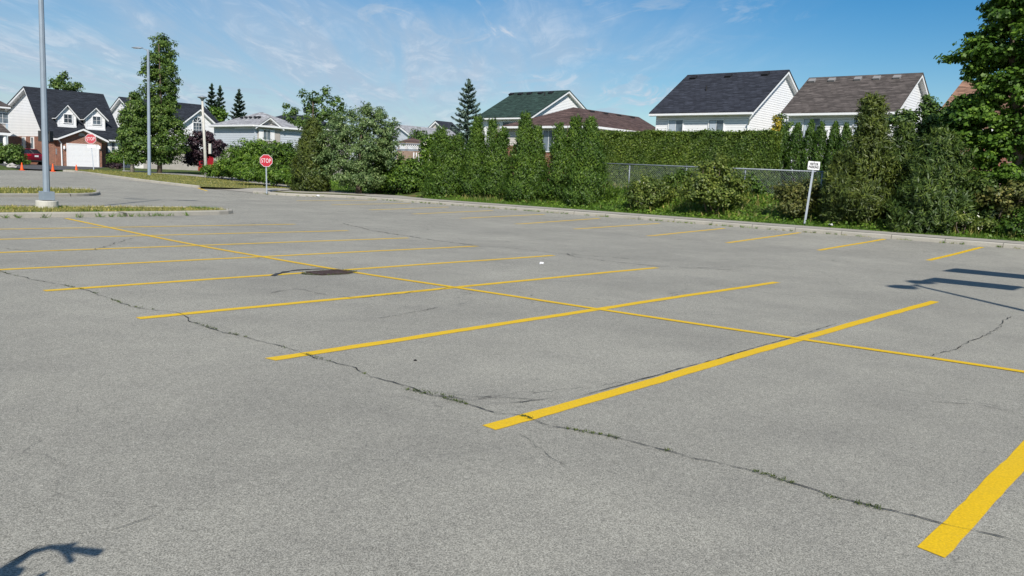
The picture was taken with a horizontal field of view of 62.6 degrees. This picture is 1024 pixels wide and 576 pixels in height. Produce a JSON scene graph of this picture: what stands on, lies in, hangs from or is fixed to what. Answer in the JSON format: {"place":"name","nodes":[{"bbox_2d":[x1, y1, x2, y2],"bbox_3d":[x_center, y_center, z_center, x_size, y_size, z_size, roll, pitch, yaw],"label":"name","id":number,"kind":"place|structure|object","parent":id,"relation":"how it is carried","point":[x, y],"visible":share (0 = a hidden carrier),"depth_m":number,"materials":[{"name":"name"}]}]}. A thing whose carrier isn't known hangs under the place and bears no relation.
{"place":"outdoors","nodes":[
{"label":"outdoors","id":0,"kind":"place"},
{"bbox_2d":[0,185,95,192],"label":"island grass","id":1,"kind":"structure","parent":0,"point":[7,189],"depth_m":35.88,"materials":[{"name":"green plant"}]},
{"bbox_2d":[0,163,104,169],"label":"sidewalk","id":2,"kind":"structure","parent":0,"point":[31,166],"depth_m":70.01,"materials":[{"name":"grey concrete"}]},
{"bbox_2d":[24,148,41,164],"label":"parked car","id":3,"kind":"object","parent":2,"relation":"on","point":[34,155],"visible":0.26,"depth_m":77.40,"materials":[{"name":"red metal"}]},
{"bbox_2d":[211,188,287,192],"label":"path","id":4,"kind":"structure","parent":0,"point":[259,189],"depth_m":46.95,"materials":[{"name":"concrete"}]},
{"bbox_2d":[260,154,271,193],"bbox_3d":[-12.951,-5.994,44.292,0.633,2.039,0.317,1,8,-8],"label":"stop sign","id":5,"kind":"object","parent":4,"relation":"on","point":[265,161],"visible":1,"depth_m":44.27,"materials":[{"name":"red metal"}]},
{"bbox_2d":[0,0,1008,158],"label":"sky","id":6,"kind":"structure","parent":0,"point":[412,60],"materials":[{"name":"blue"}]},
{"bbox_2d":[0,165,1016,243],"bbox_3d":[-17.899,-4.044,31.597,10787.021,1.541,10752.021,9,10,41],"label":"ground","id":7,"kind":"structure","parent":0,"point":[412,194],"depth_m":43.61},
{"bbox_2d":[0,101,10,163],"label":"house","id":8,"kind":"structure","parent":7,"relation":"on","point":[4,121],"depth_m":76.85,"materials":[{"name":"beige"}]},
{"bbox_2d":[0,112,8,123],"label":"window","id":9,"kind":"structure","parent":8,"relation":"in","point":[4,117],"depth_m":77.09,"materials":[{"name":"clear glass"}]},
{"bbox_2d":[0,143,30,164],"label":"leafy shrub","id":10,"kind":"object","parent":7,"relation":"on","point":[12,153],"visible":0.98,"depth_m":72.53,"materials":[{"name":"green plant"}]},
{"bbox_2d":[5,86,117,167],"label":"house","id":11,"kind":"structure","parent":7,"relation":"on","point":[75,118],"depth_m":81.51,"materials":[{"name":"white"}]},
{"bbox_2d":[68,144,97,166],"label":"garage door","id":12,"kind":"structure","parent":11,"relation":"in","point":[79,155],"depth_m":80.33,"materials":[{"name":"white metal"}]},
{"bbox_2d":[47,71,83,91],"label":"ash tree","id":13,"kind":"object","parent":7,"relation":"on","point":[58,82],"visible":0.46,"depth_m":111.59,"materials":[{"name":"green plant"}]},
{"bbox_2d":[105,162,122,168],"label":"leafy shrub","id":14,"kind":"object","parent":7,"relation":"on","point":[115,165],"visible":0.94,"depth_m":74.81,"materials":[{"name":"purple plant"}]},
{"bbox_2d":[105,149,128,165],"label":"leafy shrub","id":15,"kind":"object","parent":7,"relation":"on","point":[112,157],"visible":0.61,"depth_m":75.61,"materials":[{"name":"green plant"}]},
{"bbox_2d":[110,97,218,170],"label":"house","id":16,"kind":"structure","parent":7,"relation":"on","point":[190,114],"depth_m":92.80,"materials":[{"name":"white"}]},
{"bbox_2d":[69,169,287,187],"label":"verge","id":17,"kind":"structure","parent":7,"relation":"on","point":[202,185],"depth_m":51.76,"materials":[{"name":"green plant"}]},
{"bbox_2d":[85,134,95,169],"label":"stop sign","id":18,"kind":"object","parent":17,"relation":"on","point":[90,139],"visible":0.98,"depth_m":66.93,"materials":[{"name":"red metal"}]},
{"bbox_2d":[115,89,154,171],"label":"linden tree","id":19,"kind":"object","parent":17,"relation":"on","point":[131,137],"visible":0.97,"depth_m":64.58,"materials":[{"name":"green plant"}]},
{"bbox_2d":[131,47,150,174],"bbox_3d":[-25.023,-12.043,57.399,2.059,8.643,0.857,9,10,41],"label":"light pole","id":20,"kind":"object","parent":17,"relation":"on","point":[148,124],"visible":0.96,"depth_m":57.14,"materials":[{"name":"grey metal"}]},
{"bbox_2d":[136,32,191,172],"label":"linden tree","id":21,"kind":"object","parent":17,"relation":"on","point":[164,121],"visible":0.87,"depth_m":66.52,"materials":[{"name":"green plant"}]},
{"bbox_2d":[198,96,211,177],"bbox_3d":[-21.968,-10.718,60.214,1.344,5.990,0.676,9,10,41],"label":"park lamp","id":22,"kind":"object","parent":17,"relation":"on","point":[202,98],"visible":0.97,"depth_m":60.02,"materials":[{"name":"metal"}]},
{"bbox_2d":[233,166,294,185],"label":"leafy shrub","id":23,"kind":"object","parent":17,"relation":"on","point":[282,175],"visible":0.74,"depth_m":50.20,"materials":[{"name":"green plant"}]},
{"bbox_2d":[179,130,227,173],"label":"purple plum tree","id":24,"kind":"object","parent":7,"relation":"on","point":[194,156],"visible":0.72,"depth_m":70.54,"materials":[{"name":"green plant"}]},
{"bbox_2d":[205,84,216,116],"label":"spruce tree","id":25,"kind":"object","parent":7,"relation":"on","point":[210,102],"visible":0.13,"depth_m":110.56,"materials":[{"name":"green plant"}]},
{"bbox_2d":[209,106,229,121],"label":"birch tree","id":26,"kind":"object","parent":7,"relation":"on","point":[218,113],"visible":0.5,"depth_m":104.77,"materials":[{"name":"green plant"}]},
{"bbox_2d":[198,159,243,179],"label":"leafy shrub","id":27,"kind":"object","parent":7,"relation":"on","point":[212,172],"visible":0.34,"depth_m":57.42,"materials":[{"name":"green plant"}]},
{"bbox_2d":[215,85,226,120],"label":"spruce tree","id":28,"kind":"object","parent":7,"relation":"on","point":[219,98],"visible":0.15,"depth_m":110.64,"materials":[{"name":"green plant"}]},
{"bbox_2d":[228,88,246,119],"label":"spruce tree","id":29,"kind":"object","parent":7,"relation":"on","point":[240,106],"visible":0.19,"depth_m":110.67,"materials":[{"name":"green plant"}]},
{"bbox_2d":[210,136,269,180],"bbox_3d":[-17.517,-8.469,55.788,4.330,3.174,3.587,9,10,41],"label":"leafy shrub","id":30,"kind":"object","parent":7,"relation":"on","point":[247,155],"visible":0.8,"depth_m":55.24,"materials":[{"name":"green plant"}]},
{"bbox_2d":[207,112,302,160],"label":"house","id":31,"kind":"structure","parent":7,"relation":"on","point":[259,125],"depth_m":81.71,"materials":[{"name":"white"}]},
{"bbox_2d":[255,139,297,184],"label":"leafy shrub","id":32,"kind":"object","parent":7,"relation":"on","point":[278,153],"visible":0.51,"depth_m":53.43,"materials":[{"name":"green plant"}]},
{"bbox_2d":[190,172,401,194],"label":"walkside grass","id":33,"kind":"structure","parent":7,"relation":"on","point":[350,190],"depth_m":50.35,"materials":[{"name":"green plant"}]},
{"bbox_2d":[285,116,334,191],"bbox_3d":[-11.092,-7.247,46.404,2.692,4.446,2.777,4,8,15],"label":"juniper tree","id":34,"kind":"object","parent":7,"relation":"on","point":[307,148],"visible":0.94,"depth_m":45.79,"materials":[{"name":"green plant"}]},
{"bbox_2d":[276,115,348,174],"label":"house","id":35,"kind":"structure","parent":7,"relation":"on","point":[291,116],"depth_m":114.96,"materials":[{"name":"beige"}]},
{"bbox_2d":[282,85,346,134],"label":"ash tree","id":36,"kind":"object","parent":7,"relation":"on","point":[322,115],"visible":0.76,"depth_m":67.76,"materials":[{"name":"green plant"}]},
{"bbox_2d":[310,101,405,193],"bbox_3d":[-8.486,-7.616,45.932,4.441,5.280,4.358,9,10,41],"label":"silvery tree","id":37,"kind":"object","parent":7,"relation":"on","point":[357,170],"visible":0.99,"depth_m":45.57,"materials":[{"name":"green plant"}]},
{"bbox_2d":[353,144,398,192],"bbox_3d":[-7.509,-6.678,47.332,2.851,2.963,3.082,9,10,41],"label":"leafy shrub","id":38,"kind":"object","parent":7,"relation":"on","point":[383,170],"visible":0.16,"depth_m":46.91,"materials":[{"name":"green plant"}]},
{"bbox_2d":[380,156,430,193],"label":"leafy shrub","id":39,"kind":"object","parent":7,"relation":"on","point":[406,177],"visible":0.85,"depth_m":45.79,"materials":[{"name":"green plant"}]},
{"bbox_2d":[397,137,420,150],"bbox_3d":[-6.786,-8.325,56.961,2.120,3.676,2.120,9,10,41],"label":"gazebo","id":40,"kind":"object","parent":7,"relation":"on","point":[412,140],"visible":0.12,"depth_m":56.12,"materials":[{"name":"red"}]},
{"bbox_2d":[397,143,421,189],"bbox_3d":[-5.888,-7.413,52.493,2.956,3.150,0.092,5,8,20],"label":"house","id":41,"kind":"structure","parent":7,"relation":"on","point":[410,151],"depth_m":52.52,"materials":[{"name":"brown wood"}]},
{"bbox_2d":[408,127,427,149],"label":"apple tree","id":42,"kind":"object","parent":7,"relation":"on","point":[419,135],"visible":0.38,"depth_m":61.74,"materials":[{"name":"green plant"}]},
{"bbox_2d":[391,125,455,159],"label":"house","id":43,"kind":"structure","parent":7,"relation":"on","point":[405,130],"depth_m":125.38,"materials":[{"name":"white"}]},
{"bbox_2d":[411,131,451,178],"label":"leafy shrub","id":44,"kind":"object","parent":7,"relation":"on","point":[425,143],"visible":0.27,"depth_m":46.69,"materials":[{"name":"green plant"}]},
{"bbox_2d":[416,124,470,196],"bbox_3d":[-3.394,-6.507,43.874,3.170,3.986,2.916,0,8,-16],"label":"cedar tree","id":45,"kind":"object","parent":7,"relation":"on","point":[442,178],"visible":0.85,"depth_m":43.28,"materials":[{"name":"green plant"}]},
{"bbox_2d":[428,120,459,134],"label":"house","id":46,"kind":"structure","parent":7,"relation":"on","point":[435,123],"depth_m":140.32,"materials":[{"name":"beige"}]},
{"bbox_2d":[450,78,485,183],"bbox_3d":[-2.956,-9.981,55.681,3.671,7.630,3.668,9,10,41],"label":"blue spruce","id":47,"kind":"object","parent":7,"relation":"on","point":[463,114],"visible":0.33,"depth_m":55.27,"materials":[{"name":"green plant"}]},
{"bbox_2d":[455,115,487,196],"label":"cedar tree","id":48,"kind":"object","parent":7,"relation":"on","point":[475,143],"visible":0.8,"depth_m":42.45,"materials":[{"name":"green plant"}]},
{"bbox_2d":[469,117,512,196],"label":"cedar tree","id":49,"kind":"object","parent":7,"relation":"on","point":[496,163],"visible":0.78,"depth_m":41.83,"materials":[{"name":"green plant"}]},
{"bbox_2d":[498,110,540,200],"bbox_3d":[0.630,-6.279,40.451,2.263,4.518,2.431,9,10,41],"label":"cedar tree","id":50,"kind":"object","parent":7,"relation":"on","point":[519,153],"visible":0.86,"depth_m":40.00,"materials":[{"name":"green plant"}]},
{"bbox_2d":[480,90,585,143],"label":"house","id":51,"kind":"structure","parent":7,"relation":"on","point":[509,108],"depth_m":80.67,"materials":[{"name":"white"}]},
{"bbox_2d":[514,124,553,200],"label":"cedar tree","id":52,"kind":"object","parent":7,"relation":"on","point":[538,150],"visible":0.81,"depth_m":39.92,"materials":[{"name":"green plant"}]},
{"bbox_2d":[534,113,583,201],"bbox_3d":[2.519,-6.078,39.395,2.682,4.206,2.814,9,10,41],"label":"cedar tree","id":53,"kind":"object","parent":7,"relation":"on","point":[561,151],"visible":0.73,"depth_m":38.99,"materials":[{"name":"green plant"}]},
{"bbox_2d":[498,107,655,181],"bbox_3d":[6.509,-10.797,66.159,8.867,6.265,13.120,9,10,41],"label":"bungalow","id":54,"kind":"object","parent":7,"relation":"on","point":[608,121],"visible":0.29,"depth_m":63.13,"materials":[{"name":"beige"}]},
{"bbox_2d":[543,130,554,151],"bbox_3d":[2.665,-10.742,61.459,1.121,1.620,0.070,9,10,41],"label":"window","id":55,"kind":"structure","parent":54,"relation":"in","point":[547,134],"depth_m":61.50,"materials":[{"name":"clear glass"}]},
{"bbox_2d":[562,115,620,207],"bbox_3d":[3.478,-5.648,37.883,2.780,4.288,2.758,9,10,41],"label":"cedar tree","id":56,"kind":"object","parent":7,"relation":"on","point":[589,157],"visible":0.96,"depth_m":37.47,"materials":[{"name":"green plant"}]},
{"bbox_2d":[620,174,675,211],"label":"leafy shrub","id":57,"kind":"object","parent":7,"relation":"on","point":[642,190],"visible":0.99,"depth_m":35.17,"materials":[{"name":"green plant"}]},
{"bbox_2d":[661,168,694,201],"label":"leafy shrub","id":58,"kind":"object","parent":7,"relation":"on","point":[674,179],"visible":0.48,"depth_m":36.22,"materials":[{"name":"green plant"}]},
{"bbox_2d":[598,127,783,190],"bbox_3d":[8.088,-6.233,41.330,10.466,3.258,1.490,9,10,41],"label":"clipped hedge","id":59,"kind":"object","parent":7,"relation":"on","point":[755,149],"visible":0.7,"depth_m":40.36,"materials":[{"name":"green plant"}]},
{"bbox_2d":[673,151,754,213],"bbox_3d":[8.019,-4.087,33.240,3.282,2.683,2.178,2,8,-3],"label":"leafy shrub","id":60,"kind":"object","parent":7,"relation":"on","point":[727,186],"visible":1,"depth_m":33.14,"materials":[{"name":"green plant"}]},
{"bbox_2d":[603,163,825,192],"bbox_3d":[7.431,-4.712,37.220,13.396,1.499,0.094,9,10,41],"label":"chain link fence","id":61,"kind":"object","parent":7,"relation":"on","point":[628,179],"visible":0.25,"depth_m":36.63,"materials":[{"name":"silver metal"}]},
{"bbox_2d":[415,183,1023,239],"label":"bank weeds","id":62,"kind":"object","parent":7,"relation":"on","point":[544,199],"visible":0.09,"depth_m":35.11,"materials":[{"name":"green plant"}]},
{"bbox_2d":[649,70,798,132],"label":"house","id":63,"kind":"structure","parent":7,"relation":"on","point":[741,101],"depth_m":57.69,"materials":[{"name":"white"}]},
{"bbox_2d":[668,119,683,131],"bbox_3d":[11.368,-11.028,58.532,1.216,1.370,0.070,9,10,41],"label":"window","id":64,"kind":"structure","parent":63,"relation":"in","point":[673,124],"depth_m":58.47,"materials":[{"name":"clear glass"}]},
{"bbox_2d":[708,119,724,130],"bbox_3d":[13.688,-10.625,56.510,1.188,1.370,0.070,9,10,41],"label":"window","id":65,"kind":"structure","parent":63,"relation":"in","point":[716,124],"depth_m":56.45,"materials":[{"name":"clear glass"}]},
{"bbox_2d":[744,170,777,199],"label":"leafy shrub","id":66,"kind":"object","parent":7,"relation":"on","point":[758,189],"visible":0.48,"depth_m":34.71,"materials":[{"name":"green plant"}]},
{"bbox_2d":[769,114,782,131],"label":"golden cypress","id":67,"kind":"object","parent":7,"relation":"on","point":[778,125],"visible":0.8,"depth_m":40.73,"materials":[{"name":"yellow plant"}]},
{"bbox_2d":[776,125,788,187],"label":"emerald cedar","id":68,"kind":"object","parent":7,"relation":"on","point":[785,138],"visible":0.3,"depth_m":38.15,"materials":[{"name":"green plant"}]},
{"bbox_2d":[768,113,798,146],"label":"birch tree","id":69,"kind":"object","parent":7,"relation":"on","point":[788,125],"visible":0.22,"depth_m":41.95,"materials":[{"name":"green plant"}]},
{"bbox_2d":[783,121,806,186],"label":"emerald cedar","id":70,"kind":"object","parent":7,"relation":"on","point":[793,151],"visible":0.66,"depth_m":37.71,"materials":[{"name":"green plant"}]},
{"bbox_2d":[769,175,824,217],"bbox_3d":[10.820,-3.366,31.495,2.122,1.770,1.590,0,8,-17],"label":"leafy shrub","id":71,"kind":"object","parent":7,"relation":"on","point":[794,203],"visible":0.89,"depth_m":31.26,"materials":[{"name":"green plant"}]},
{"bbox_2d":[798,119,817,182],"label":"emerald cedar","id":72,"kind":"object","parent":7,"relation":"on","point":[807,150],"visible":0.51,"depth_m":37.34,"materials":[{"name":"green plant"}]},
{"bbox_2d":[804,161,819,224],"bbox_3d":[10.800,-3.450,30.555,0.523,2.292,0.307,-1,8,-26],"label":"parking sign","id":73,"kind":"object","parent":7,"relation":"on","point":[813,165],"visible":1,"depth_m":30.48,"materials":[{"name":"white metal"}]},
{"bbox_2d":[808,120,827,182],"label":"emerald cedar","id":74,"kind":"object","parent":7,"relation":"on","point":[820,140],"visible":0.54,"depth_m":36.99,"materials":[{"name":"green plant"}]},
{"bbox_2d":[820,120,840,185],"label":"emerald cedar","id":75,"kind":"object","parent":7,"relation":"on","point":[833,140],"visible":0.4,"depth_m":36.64,"materials":[{"name":"green plant"}]},
{"bbox_2d":[812,148,859,224],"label":"juniper tree","id":76,"kind":"object","parent":7,"relation":"on","point":[828,197],"visible":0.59,"depth_m":30.15,"materials":[{"name":"green plant"}]},
{"bbox_2d":[833,122,851,152],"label":"emerald cedar","id":77,"kind":"object","parent":7,"relation":"on","point":[846,128],"visible":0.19,"depth_m":36.31,"materials":[{"name":"green plant"}]},
{"bbox_2d":[781,73,928,176],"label":"house","id":78,"kind":"structure","parent":7,"relation":"on","point":[828,100],"depth_m":51.87,"materials":[{"name":"white"}]},
{"bbox_2d":[802,117,821,136],"bbox_3d":[18.580,-9.854,52.239,1.152,1.420,0.070,9,10,41],"label":"window","id":79,"kind":"structure","parent":78,"relation":"in","point":[817,120],"depth_m":52.31,"materials":[{"name":"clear glass"}]},
{"bbox_2d":[815,91,909,228],"bbox_3d":[12.462,-4.473,29.994,3.274,5.107,3.395,9,10,41],"label":"juniper tree","id":80,"kind":"object","parent":7,"relation":"on","point":[868,157],"visible":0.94,"depth_m":29.56,"materials":[{"name":"green plant"}]},
{"bbox_2d":[879,119,924,199],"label":"juniper tree","id":81,"kind":"object","parent":7,"relation":"on","point":[904,140],"visible":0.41,"depth_m":30.23,"materials":[{"name":"green plant"}]},
{"bbox_2d":[885,93,947,147],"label":"pear tree","id":82,"kind":"object","parent":7,"relation":"on","point":[930,113],"visible":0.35,"depth_m":34.35,"materials":[{"name":"green plant"}]},
{"bbox_2d":[877,169,961,234],"bbox_3d":[13.690,-2.631,28.064,2.493,2.672,2.658,2,8,-1],"label":"leafy shrub","id":83,"kind":"object","parent":7,"relation":"on","point":[920,223],"visible":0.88,"depth_m":27.68,"materials":[{"name":"green plant"}]},
{"bbox_2d":[889,124,996,232],"bbox_3d":[14.551,-3.628,28.729,3.323,3.926,3.144,0,8,-17],"label":"leafy shrub","id":84,"kind":"object","parent":7,"relation":"on","point":[945,159],"visible":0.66,"depth_m":27.90,"materials":[{"name":"green plant"}]},
{"bbox_2d":[946,211,1001,233],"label":"leafy shrub","id":85,"kind":"object","parent":7,"relation":"on","point":[964,219],"visible":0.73,"depth_m":27.26,"materials":[{"name":"green plant"}]},
{"bbox_2d":[933,0,1023,203],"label":"maple tree","id":86,"kind":"object","parent":7,"relation":"on","point":[984,53],"visible":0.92,"depth_m":28.10,"materials":[{"name":"green plant"}]},
{"bbox_2d":[939,81,1023,187],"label":"house","id":87,"kind":"structure","parent":7,"relation":"on","point":[964,88],"depth_m":45.53,"materials":[{"name":"red brick"}]},
{"bbox_2d":[957,174,1007,221],"bbox_3d":[15.854,-2.861,28.428,2.515,2.007,1.859,9,10,41],"label":"leafy shrub","id":88,"kind":"object","parent":7,"relation":"on","point":[984,212],"visible":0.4,"depth_m":27.87,"materials":[{"name":"green plant"}]},
{"bbox_2d":[973,178,1023,223],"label":"leafy shrub","id":89,"kind":"object","parent":7,"relation":"on","point":[1007,198],"visible":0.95,"depth_m":27.24,"materials":[{"name":"green plant"}]},
{"bbox_2d":[990,206,1023,236],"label":"leafy shrub","id":90,"kind":"object","parent":7,"relation":"on","point":[1015,224],"visible":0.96,"depth_m":26.46,"materials":[{"name":"green plant"}]},
{"bbox_2d":[0,170,1023,575],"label":"parking lot","id":91,"kind":"structure","parent":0,"point":[170,434],"depth_m":6.22,"materials":[{"name":"grey asphalt"}]},
{"bbox_2d":[0,187,99,196],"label":"kerb island","id":92,"kind":"structure","parent":91,"relation":"on","point":[97,192],"depth_m":33.99,"materials":[{"name":"concrete"}]},
{"bbox_2d":[1,211,189,217],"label":"island edge weeds","id":93,"kind":"object","parent":91,"relation":"on","point":[99,215],"visible":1,"depth_m":23.34,"materials":[{"name":"green plant"}]},
{"bbox_2d":[0,207,222,211],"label":"island","id":94,"kind":"structure","parent":91,"relation":"on","point":[92,208],"depth_m":24.55,"materials":[{"name":"green plant"}]},
{"bbox_2d":[35,0,58,207],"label":"light pole","id":95,"kind":"object","parent":94,"relation":"on","point":[46,196],"visible":0.9,"depth_m":24.33,"materials":[{"name":"metal"}]},
{"bbox_2d":[38,131,52,141],"bbox_3d":[-13.822,-4.486,24.867,0.427,0.310,0.234,4,8,8],"label":"sign board","id":96,"kind":"object","parent":95,"relation":"attached to","point":[50,136],"visible":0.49,"depth_m":24.91,"materials":[{"name":"grey metal"}]},
{"bbox_2d":[0,204,228,211],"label":"island grass","id":97,"kind":"structure","parent":94,"relation":"on","point":[103,207],"depth_m":24.80,"materials":[{"name":"plant"}]},
{"bbox_2d":[0,205,232,217],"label":"kerb island","id":98,"kind":"structure","parent":91,"relation":"on","point":[92,214],"depth_m":23.73,"materials":[{"name":"concrete"}]},
{"bbox_2d":[63,170,200,187],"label":"kerb verge","id":99,"kind":"structure","parent":91,"relation":"on","point":[151,181],"depth_m":51.36,"materials":[{"name":"concrete"}]},
{"bbox_2d":[0,270,453,396],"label":"crack moss","id":100,"kind":"object","parent":91,"relation":"on","point":[244,336],"visible":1,"depth_m":7.98,"materials":[{"name":"green plant"}]},
{"bbox_2d":[301,269,352,274],"bbox_3d":[-2.814,-0.244,12.998,0.533,0.015,0.938,9,10,41],"label":"catch basin","id":101,"kind":"object","parent":91,"relation":"on","point":[327,272],"visible":0.99,"depth_m":12.97,"materials":[{"name":"metal"}]},
{"bbox_2d":[257,193,1000,246],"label":"kerb weeds","id":102,"kind":"object","parent":91,"relation":"on","point":[649,219],"visible":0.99,"depth_m":31.81,"materials":[{"name":"green plant"}]},
{"bbox_2d":[253,191,1023,248],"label":"kerb","id":103,"kind":"structure","parent":91,"relation":"on","point":[927,239],"depth_m":30.55,"materials":[{"name":"concrete"}]},
{"bbox_2d":[405,387,884,509],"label":"crack weeds","id":104,"kind":"object","parent":91,"relation":"on","point":[773,475],"visible":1,"depth_m":4.76,"materials":[{"name":"green plant"}]},
{"bbox_2d":[122,170,1023,243],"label":"sidewalk","id":105,"kind":"structure","parent":0,"point":[787,225],"depth_m":34.06,"materials":[{"name":"concrete"}]},
{"bbox_2d":[424,195,1023,241],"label":"bank grass","id":106,"kind":"structure","parent":0,"point":[857,226],"depth_m":32.10,"materials":[{"name":"green plant"}]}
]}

